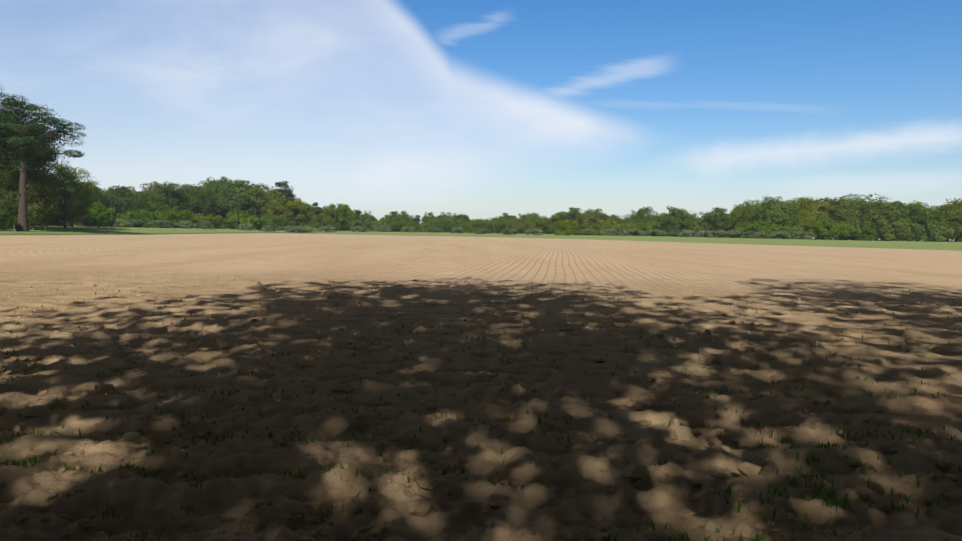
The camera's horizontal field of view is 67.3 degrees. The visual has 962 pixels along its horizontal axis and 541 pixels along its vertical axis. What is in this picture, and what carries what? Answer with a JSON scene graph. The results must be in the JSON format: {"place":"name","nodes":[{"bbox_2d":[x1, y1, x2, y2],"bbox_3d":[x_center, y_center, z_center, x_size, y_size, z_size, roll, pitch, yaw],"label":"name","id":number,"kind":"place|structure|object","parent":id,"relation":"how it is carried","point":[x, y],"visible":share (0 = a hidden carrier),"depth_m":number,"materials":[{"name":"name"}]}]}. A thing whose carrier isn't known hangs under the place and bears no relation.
{"place":"outdoors","nodes":[
{"label":"outdoors","id":0,"kind":"place"},
{"bbox_2d":[0,226,961,540],"bbox_3d":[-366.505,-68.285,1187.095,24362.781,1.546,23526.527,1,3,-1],"label":"ground","id":1,"kind":"structure","parent":0,"point":[422,270],"depth_m":7.84,"materials":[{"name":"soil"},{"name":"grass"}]},
{"bbox_2d":[0,211,13,229],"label":"underwood","id":2,"kind":"object","parent":1,"relation":"on","point":[5,218],"visible":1,"depth_m":121.90,"materials":[{"name":"green plant"}]},
{"bbox_2d":[0,187,32,228],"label":"tree","id":3,"kind":"object","parent":1,"relation":"on","point":[4,201],"visible":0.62,"depth_m":130.23,"materials":[{"name":"green plant"}]},
{"bbox_2d":[0,108,54,172],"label":"tree","id":4,"kind":"object","parent":1,"relation":"on","point":[16,150],"visible":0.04,"depth_m":138.51,"materials":[{"name":"green plant"}]},
{"bbox_2d":[0,179,61,229],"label":"tree","id":5,"kind":"object","parent":1,"relation":"on","point":[35,217],"visible":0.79,"depth_m":132.78,"materials":[{"name":"green plant"}]},
{"bbox_2d":[0,85,77,227],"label":"tree","id":6,"kind":"object","parent":1,"relation":"on","point":[10,179],"visible":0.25,"depth_m":134.71,"materials":[{"name":"green plant"}]},
{"bbox_2d":[0,94,86,231],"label":"old pine","id":7,"kind":"object","parent":1,"relation":"on","point":[25,144],"visible":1,"depth_m":125.10,"materials":[{"name":"green plant"}]},
{"bbox_2d":[47,211,68,226],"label":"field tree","id":8,"kind":"object","parent":1,"relation":"on","point":[54,220],"visible":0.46,"depth_m":171.06,"materials":[{"name":"green plant"}]},
{"bbox_2d":[35,161,100,227],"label":"tree","id":9,"kind":"object","parent":1,"relation":"on","point":[80,193],"visible":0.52,"depth_m":157.25,"materials":[{"name":"green plant"}]},
{"bbox_2d":[49,181,101,226],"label":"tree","id":10,"kind":"object","parent":1,"relation":"on","point":[74,192],"visible":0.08,"depth_m":194.09,"materials":[{"name":"green plant"}]},
{"bbox_2d":[81,213,99,226],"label":"field tree","id":11,"kind":"object","parent":1,"relation":"on","point":[94,221],"visible":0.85,"depth_m":176.76,"materials":[{"name":"green plant"}]},
{"bbox_2d":[84,202,113,227],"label":"field tree","id":12,"kind":"object","parent":1,"relation":"on","point":[98,207],"visible":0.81,"depth_m":181.36,"materials":[{"name":"green plant"}]},
{"bbox_2d":[98,193,124,226],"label":"line tree","id":13,"kind":"object","parent":1,"relation":"on","point":[109,198],"visible":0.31,"depth_m":245.96,"materials":[{"name":"green plant"}]},
{"bbox_2d":[106,218,133,226],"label":"bush","id":14,"kind":"object","parent":1,"relation":"on","point":[117,222],"visible":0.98,"depth_m":205.61,"materials":[{"name":"green plant"}]},
{"bbox_2d":[100,185,140,226],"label":"line tree","id":15,"kind":"object","parent":1,"relation":"on","point":[123,192],"visible":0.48,"depth_m":250.61,"materials":[{"name":"green plant"}]},
{"bbox_2d":[119,191,152,224],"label":"line tree","id":16,"kind":"object","parent":1,"relation":"on","point":[141,201],"visible":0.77,"depth_m":248.41,"materials":[{"name":"green plant"}]},
{"bbox_2d":[121,219,150,227],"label":"bush","id":17,"kind":"object","parent":1,"relation":"on","point":[135,221],"visible":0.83,"depth_m":211.37,"materials":[{"name":"green plant"}]},
{"bbox_2d":[123,208,155,226],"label":"understorey","id":18,"kind":"object","parent":1,"relation":"on","point":[144,215],"visible":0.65,"depth_m":242.50,"materials":[{"name":"green plant"}]},
{"bbox_2d":[143,193,167,213],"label":"line tree","id":19,"kind":"object","parent":1,"relation":"on","point":[153,204],"visible":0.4,"depth_m":250.95,"materials":[{"name":"green plant"}]},
{"bbox_2d":[143,181,169,227],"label":"line tree","id":20,"kind":"object","parent":1,"relation":"on","point":[157,184],"visible":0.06,"depth_m":269.58,"materials":[{"name":"green plant"}]},
{"bbox_2d":[141,220,180,227],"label":"bush","id":21,"kind":"object","parent":1,"relation":"on","point":[165,224],"visible":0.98,"depth_m":210.59,"materials":[{"name":"green plant"}]},
{"bbox_2d":[147,181,190,219],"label":"line tree","id":22,"kind":"object","parent":1,"relation":"on","point":[171,192],"visible":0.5,"depth_m":255.85,"materials":[{"name":"green plant"}]},
{"bbox_2d":[153,207,195,227],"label":"understorey","id":23,"kind":"object","parent":1,"relation":"on","point":[184,215],"visible":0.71,"depth_m":248.26,"materials":[{"name":"green plant"}]},
{"bbox_2d":[173,220,195,228],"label":"bush","id":24,"kind":"object","parent":1,"relation":"on","point":[182,223],"visible":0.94,"depth_m":217.06,"materials":[{"name":"green plant"}]},
{"bbox_2d":[169,193,202,215],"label":"line tree","id":25,"kind":"object","parent":1,"relation":"on","point":[186,198],"visible":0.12,"depth_m":262.23,"materials":[{"name":"green plant"}]},
{"bbox_2d":[175,183,201,211],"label":"line tree","id":26,"kind":"object","parent":1,"relation":"on","point":[192,189],"visible":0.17,"depth_m":275.79,"materials":[{"name":"green plant"}]},
{"bbox_2d":[184,190,222,218],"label":"line tree","id":27,"kind":"object","parent":1,"relation":"on","point":[197,198],"visible":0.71,"depth_m":261.48,"materials":[{"name":"green plant"}]},
{"bbox_2d":[193,221,213,228],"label":"bush","id":28,"kind":"object","parent":1,"relation":"on","point":[202,224],"visible":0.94,"depth_m":222.44,"materials":[{"name":"green plant"}]},
{"bbox_2d":[196,213,225,228],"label":"understorey","id":29,"kind":"object","parent":1,"relation":"on","point":[216,220],"visible":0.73,"depth_m":257.56,"materials":[{"name":"green plant"}]},
{"bbox_2d":[199,176,239,224],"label":"line tree","id":30,"kind":"object","parent":1,"relation":"on","point":[223,190],"visible":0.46,"depth_m":269.34,"materials":[{"name":"green plant"}]},
{"bbox_2d":[211,217,238,228],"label":"understorey","id":31,"kind":"object","parent":1,"relation":"on","point":[234,224],"visible":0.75,"depth_m":262.79,"materials":[{"name":"green plant"}]},
{"bbox_2d":[217,191,259,227],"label":"line tree","id":32,"kind":"object","parent":1,"relation":"on","point":[243,199],"visible":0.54,"depth_m":270.41,"materials":[{"name":"green plant"}]},
{"bbox_2d":[224,210,263,228],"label":"understorey","id":33,"kind":"object","parent":1,"relation":"on","point":[242,217],"visible":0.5,"depth_m":266.98,"materials":[{"name":"green plant"}]},
{"bbox_2d":[223,179,265,214],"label":"line tree","id":34,"kind":"object","parent":1,"relation":"on","point":[239,183],"visible":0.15,"depth_m":284.62,"materials":[{"name":"green plant"}]},
{"bbox_2d":[244,186,275,223],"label":"line tree","id":35,"kind":"object","parent":1,"relation":"on","point":[256,194],"visible":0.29,"depth_m":280.85,"materials":[{"name":"green plant"}]},
{"bbox_2d":[245,183,289,215],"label":"line tree","id":36,"kind":"object","parent":1,"relation":"on","point":[270,192],"visible":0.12,"depth_m":294.85,"materials":[{"name":"green plant"}]},
{"bbox_2d":[258,213,281,230],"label":"understorey","id":37,"kind":"object","parent":1,"relation":"on","point":[270,220],"visible":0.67,"depth_m":277.31,"materials":[{"name":"green plant"}]},
{"bbox_2d":[257,194,287,221],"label":"line tree","id":38,"kind":"object","parent":1,"relation":"on","point":[279,210],"visible":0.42,"depth_m":286.46,"materials":[{"name":"green plant"}]},
{"bbox_2d":[274,180,295,203],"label":"pine","id":39,"kind":"object","parent":1,"relation":"on","point":[286,191],"visible":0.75,"depth_m":308.23,"materials":[{"name":"green plant"}]},
{"bbox_2d":[276,215,295,229],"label":"understorey","id":40,"kind":"object","parent":1,"relation":"on","point":[286,221],"visible":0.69,"depth_m":286.21,"materials":[{"name":"green plant"}]},
{"bbox_2d":[281,225,301,232],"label":"bush","id":41,"kind":"object","parent":1,"relation":"on","point":[294,229],"visible":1,"depth_m":265.46,"materials":[{"name":"green plant"}]},
{"bbox_2d":[283,198,308,224],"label":"line tree","id":42,"kind":"object","parent":1,"relation":"on","point":[298,207],"visible":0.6,"depth_m":301.83,"materials":[{"name":"green plant"}]},
{"bbox_2d":[307,208,326,228],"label":"line tree","id":43,"kind":"object","parent":1,"relation":"on","point":[316,211],"visible":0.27,"depth_m":317.63,"materials":[{"name":"green plant"}]},
{"bbox_2d":[326,203,355,230],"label":"tree","id":44,"kind":"object","parent":1,"relation":"on","point":[344,220],"visible":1,"depth_m":296.38,"materials":[{"name":"green plant"}]},
{"bbox_2d":[342,219,363,230],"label":"understorey","id":45,"kind":"object","parent":1,"relation":"on","point":[353,224],"visible":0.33,"depth_m":325.52,"materials":[{"name":"green plant"}]},
{"bbox_2d":[370,220,389,231],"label":"understorey","id":46,"kind":"object","parent":1,"relation":"on","point":[375,225],"visible":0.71,"depth_m":330.96,"materials":[{"name":"green plant"}]},
{"bbox_2d":[385,211,405,231],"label":"line tree","id":47,"kind":"object","parent":1,"relation":"on","point":[395,215],"visible":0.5,"depth_m":344.15,"materials":[{"name":"green plant"}]},
{"bbox_2d":[389,218,417,231],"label":"understorey","id":48,"kind":"object","parent":1,"relation":"on","point":[403,222],"visible":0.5,"depth_m":335.26,"materials":[{"name":"green plant"}]},
{"bbox_2d":[427,217,449,232],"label":"understorey","id":49,"kind":"object","parent":1,"relation":"on","point":[438,221],"visible":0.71,"depth_m":319.65,"materials":[{"name":"green plant"}]},
{"bbox_2d":[436,217,467,232],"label":"understorey","id":50,"kind":"object","parent":1,"relation":"on","point":[452,223],"visible":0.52,"depth_m":318.54,"materials":[{"name":"green plant"}]},
{"bbox_2d":[464,218,489,232],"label":"understorey","id":51,"kind":"object","parent":1,"relation":"on","point":[477,224],"visible":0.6,"depth_m":310.53,"materials":[{"name":"green plant"}]},
{"bbox_2d":[0,290,954,540],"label":"grass tufts","id":52,"kind":"object","parent":1,"relation":"on","point":[669,423],"visible":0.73,"depth_m":4.88,"materials":[{"name":"plant"}]},
{"bbox_2d":[0,274,961,540],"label":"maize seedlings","id":53,"kind":"object","parent":1,"relation":"on","point":[312,438],"visible":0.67,"depth_m":5.52,"materials":[{"name":"green plant"}]},
{"bbox_2d":[493,217,519,233],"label":"understorey","id":54,"kind":"object","parent":1,"relation":"on","point":[499,225],"visible":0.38,"depth_m":308.97,"materials":[{"name":"green plant"}]},
{"bbox_2d":[505,217,531,233],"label":"understorey","id":55,"kind":"object","parent":1,"relation":"on","point":[516,224],"visible":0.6,"depth_m":302.04,"materials":[{"name":"green plant"}]},
{"bbox_2d":[523,217,551,233],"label":"understorey","id":56,"kind":"object","parent":1,"relation":"on","point":[534,222],"visible":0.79,"depth_m":298.49,"materials":[{"name":"green plant"}]},
{"bbox_2d":[553,218,581,233],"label":"understorey","id":57,"kind":"object","parent":1,"relation":"on","point":[568,226],"visible":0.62,"depth_m":295.97,"materials":[{"name":"green plant"}]},
{"bbox_2d":[557,207,582,230],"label":"line tree","id":58,"kind":"object","parent":1,"relation":"on","point":[573,214],"visible":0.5,"depth_m":303.39,"materials":[{"name":"green plant"}]},
{"bbox_2d":[571,221,596,234],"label":"understorey","id":59,"kind":"object","parent":1,"relation":"on","point":[577,228],"visible":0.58,"depth_m":291.82,"materials":[{"name":"green plant"}]},
{"bbox_2d":[575,209,606,230],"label":"tree","id":60,"kind":"object","parent":1,"relation":"on","point":[594,215],"visible":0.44,"depth_m":293.78,"materials":[{"name":"green plant"}]},
{"bbox_2d":[595,228,618,235],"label":"bush","id":61,"kind":"object","parent":1,"relation":"on","point":[606,231],"visible":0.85,"depth_m":253.58,"materials":[{"name":"green plant"}]},
{"bbox_2d":[593,218,624,231],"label":"understorey","id":62,"kind":"object","parent":1,"relation":"on","point":[611,223],"visible":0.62,"depth_m":289.53,"materials":[{"name":"green plant"}]},
{"bbox_2d":[619,229,645,235],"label":"bush","id":63,"kind":"object","parent":1,"relation":"on","point":[625,233],"visible":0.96,"depth_m":249.70,"materials":[{"name":"green plant"}]},
{"bbox_2d":[627,206,657,221],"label":"line tree","id":64,"kind":"object","parent":1,"relation":"on","point":[641,213],"visible":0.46,"depth_m":313.26,"materials":[{"name":"green plant"}]},
{"bbox_2d":[644,219,664,231],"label":"understorey","id":65,"kind":"object","parent":1,"relation":"on","point":[653,223],"visible":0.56,"depth_m":290.72,"materials":[{"name":"green plant"}]},
{"bbox_2d":[642,229,667,235],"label":"bush","id":66,"kind":"object","parent":1,"relation":"on","point":[659,232],"visible":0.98,"depth_m":245.23,"materials":[{"name":"green plant"}]},
{"bbox_2d":[666,229,690,236],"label":"bush","id":67,"kind":"object","parent":1,"relation":"on","point":[675,232],"visible":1,"depth_m":241.06,"materials":[{"name":"green plant"}]},
{"bbox_2d":[660,206,697,236],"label":"tree","id":68,"kind":"object","parent":1,"relation":"on","point":[673,215],"visible":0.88,"depth_m":284.23,"materials":[{"name":"green plant"}]},
{"bbox_2d":[684,218,719,237],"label":"understorey","id":69,"kind":"object","parent":1,"relation":"on","point":[697,225],"visible":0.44,"depth_m":281.87,"materials":[{"name":"green plant"}]},
{"bbox_2d":[694,230,718,237],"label":"bush","id":70,"kind":"object","parent":1,"relation":"on","point":[702,232],"visible":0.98,"depth_m":235.00,"materials":[{"name":"green plant"}]},
{"bbox_2d":[699,207,733,237],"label":"tree","id":71,"kind":"object","parent":1,"relation":"on","point":[716,215],"visible":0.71,"depth_m":279.55,"materials":[{"name":"green plant"}]},
{"bbox_2d":[720,230,746,237],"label":"bush","id":72,"kind":"object","parent":1,"relation":"on","point":[732,233],"visible":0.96,"depth_m":225.73,"materials":[{"name":"green plant"}]},
{"bbox_2d":[727,199,761,229],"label":"line tree","id":73,"kind":"object","parent":1,"relation":"on","point":[741,209],"visible":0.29,"depth_m":259.77,"materials":[{"name":"green plant"}]},
{"bbox_2d":[734,222,756,236],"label":"understorey","id":74,"kind":"object","parent":1,"relation":"on","point":[742,225],"visible":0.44,"depth_m":237.97,"materials":[{"name":"green plant"}]},
{"bbox_2d":[741,208,770,226],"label":"line tree","id":75,"kind":"object","parent":1,"relation":"on","point":[751,217],"visible":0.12,"depth_m":242.70,"materials":[{"name":"green plant"}]},
{"bbox_2d":[738,220,776,238],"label":"understorey","id":76,"kind":"object","parent":1,"relation":"on","point":[758,225],"visible":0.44,"depth_m":233.91,"materials":[{"name":"green plant"}]},
{"bbox_2d":[744,230,770,238],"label":"bush","id":77,"kind":"object","parent":1,"relation":"on","point":[756,234],"visible":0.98,"depth_m":221.27,"materials":[{"name":"green plant"}]},
{"bbox_2d":[745,196,802,238],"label":"tree","id":78,"kind":"object","parent":1,"relation":"on","point":[768,209],"visible":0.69,"depth_m":236.50,"materials":[{"name":"green plant"}]},
{"bbox_2d":[757,217,792,238],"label":"understorey","id":79,"kind":"object","parent":1,"relation":"on","point":[774,226],"visible":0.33,"depth_m":233.30,"materials":[{"name":"green plant"}]},
{"bbox_2d":[749,196,801,221],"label":"line tree","id":80,"kind":"object","parent":1,"relation":"on","point":[797,212],"visible":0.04,"depth_m":241.29,"materials":[{"name":"green plant"}]},
{"bbox_2d":[766,231,789,238],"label":"bush","id":81,"kind":"object","parent":1,"relation":"on","point":[780,233],"visible":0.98,"depth_m":215.92,"materials":[{"name":"green plant"}]},
{"bbox_2d":[782,225,802,238],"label":"understorey","id":82,"kind":"object","parent":1,"relation":"on","point":[791,230],"visible":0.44,"depth_m":231.04,"materials":[{"name":"green plant"}]},
{"bbox_2d":[784,196,818,213],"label":"line tree","id":83,"kind":"object","parent":1,"relation":"on","point":[801,201],"visible":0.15,"depth_m":249.26,"materials":[{"name":"green plant"}]},
{"bbox_2d":[790,231,816,239],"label":"bush","id":84,"kind":"object","parent":1,"relation":"on","point":[799,234],"visible":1,"depth_m":212.57,"materials":[{"name":"green plant"}]},
{"bbox_2d":[796,209,817,237],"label":"line tree","id":85,"kind":"object","parent":1,"relation":"on","point":[804,218],"visible":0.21,"depth_m":239.19,"materials":[{"name":"green plant"}]},
{"bbox_2d":[797,219,827,239],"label":"understorey","id":86,"kind":"object","parent":1,"relation":"on","point":[805,227],"visible":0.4,"depth_m":231.73,"materials":[{"name":"green plant"}]},
{"bbox_2d":[799,201,833,239],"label":"line tree","id":87,"kind":"object","parent":1,"relation":"on","point":[817,208],"visible":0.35,"depth_m":238.41,"materials":[{"name":"green plant"}]},
{"bbox_2d":[807,218,840,239],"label":"tree","id":88,"kind":"object","parent":1,"relation":"on","point":[829,226],"visible":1,"depth_m":215.66,"materials":[{"name":"green plant"}]},
{"bbox_2d":[795,195,853,238],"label":"line tree","id":89,"kind":"object","parent":1,"relation":"on","point":[826,199],"visible":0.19,"depth_m":246.17,"materials":[{"name":"green plant"}]},
{"bbox_2d":[813,204,843,239],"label":"line tree","id":90,"kind":"object","parent":1,"relation":"on","point":[833,215],"visible":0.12,"depth_m":238.16,"materials":[{"name":"green plant"}]},
{"bbox_2d":[816,197,870,239],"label":"tree","id":91,"kind":"object","parent":1,"relation":"on","point":[839,207],"visible":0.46,"depth_m":233.72,"materials":[{"name":"green plant"}]},
{"bbox_2d":[833,222,867,240],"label":"understorey","id":92,"kind":"object","parent":1,"relation":"on","point":[852,226],"visible":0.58,"depth_m":225.83,"materials":[{"name":"green plant"}]},
{"bbox_2d":[837,200,877,238],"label":"line tree","id":93,"kind":"object","parent":1,"relation":"on","point":[853,209],"visible":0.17,"depth_m":233.40,"materials":[{"name":"green plant"}]},
{"bbox_2d":[846,192,883,239],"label":"line tree","id":94,"kind":"object","parent":1,"relation":"on","point":[851,195],"visible":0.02,"depth_m":259.95,"materials":[{"name":"green plant"}]},
{"bbox_2d":[847,222,883,240],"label":"understorey","id":95,"kind":"object","parent":1,"relation":"on","point":[869,237],"visible":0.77,"depth_m":222.81,"materials":[{"name":"green plant"}]},
{"bbox_2d":[852,196,905,240],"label":"tree","id":96,"kind":"object","parent":1,"relation":"on","point":[884,208],"visible":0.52,"depth_m":227.32,"materials":[{"name":"green plant"}]},
{"bbox_2d":[857,218,913,240],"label":"understorey","id":97,"kind":"object","parent":1,"relation":"on","point":[895,230],"visible":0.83,"depth_m":220.18,"materials":[{"name":"green plant"}]},
{"bbox_2d":[887,222,927,240],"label":"understorey","id":98,"kind":"object","parent":1,"relation":"on","point":[916,230],"visible":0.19,"depth_m":224.73,"materials":[{"name":"green plant"}]},
{"bbox_2d":[887,201,944,240],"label":"tree","id":99,"kind":"object","parent":1,"relation":"on","point":[913,207],"visible":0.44,"depth_m":226.64,"materials":[{"name":"green plant"}]},
{"bbox_2d":[896,207,938,231],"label":"line tree","id":100,"kind":"object","parent":1,"relation":"on","point":[919,222],"visible":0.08,"depth_m":228.64,"materials":[{"name":"green plant"}]},
{"bbox_2d":[903,223,948,241],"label":"understorey","id":101,"kind":"object","parent":1,"relation":"on","point":[935,236],"visible":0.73,"depth_m":222.37,"materials":[{"name":"green plant"}]},
{"bbox_2d":[916,207,954,235],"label":"line tree","id":102,"kind":"object","parent":1,"relation":"on","point":[940,215],"visible":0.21,"depth_m":226.53,"materials":[{"name":"green plant"}]},
{"bbox_2d":[923,226,961,241],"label":"understorey","id":103,"kind":"object","parent":1,"relation":"on","point":[955,236],"visible":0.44,"depth_m":222.47,"materials":[{"name":"green plant"}]},
{"bbox_2d":[934,204,961,241],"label":"line tree","id":104,"kind":"object","parent":1,"relation":"on","point":[950,210],"visible":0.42,"depth_m":225.72,"materials":[{"name":"green plant"}]},
{"bbox_2d":[943,223,961,241],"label":"understorey","id":105,"kind":"object","parent":1,"relation":"on","point":[959,228],"visible":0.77,"depth_m":220.85,"materials":[{"name":"green plant"}]},
{"bbox_2d":[946,198,961,211],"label":"line tree","id":106,"kind":"object","parent":1,"relation":"on","point":[957,203],"visible":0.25,"depth_m":245.76,"materials":[{"name":"green plant"}]},
{"bbox_2d":[0,0,961,239],"label":"sky","id":107,"kind":"structure","parent":0,"point":[477,109],"materials":[{"name":"blue"}]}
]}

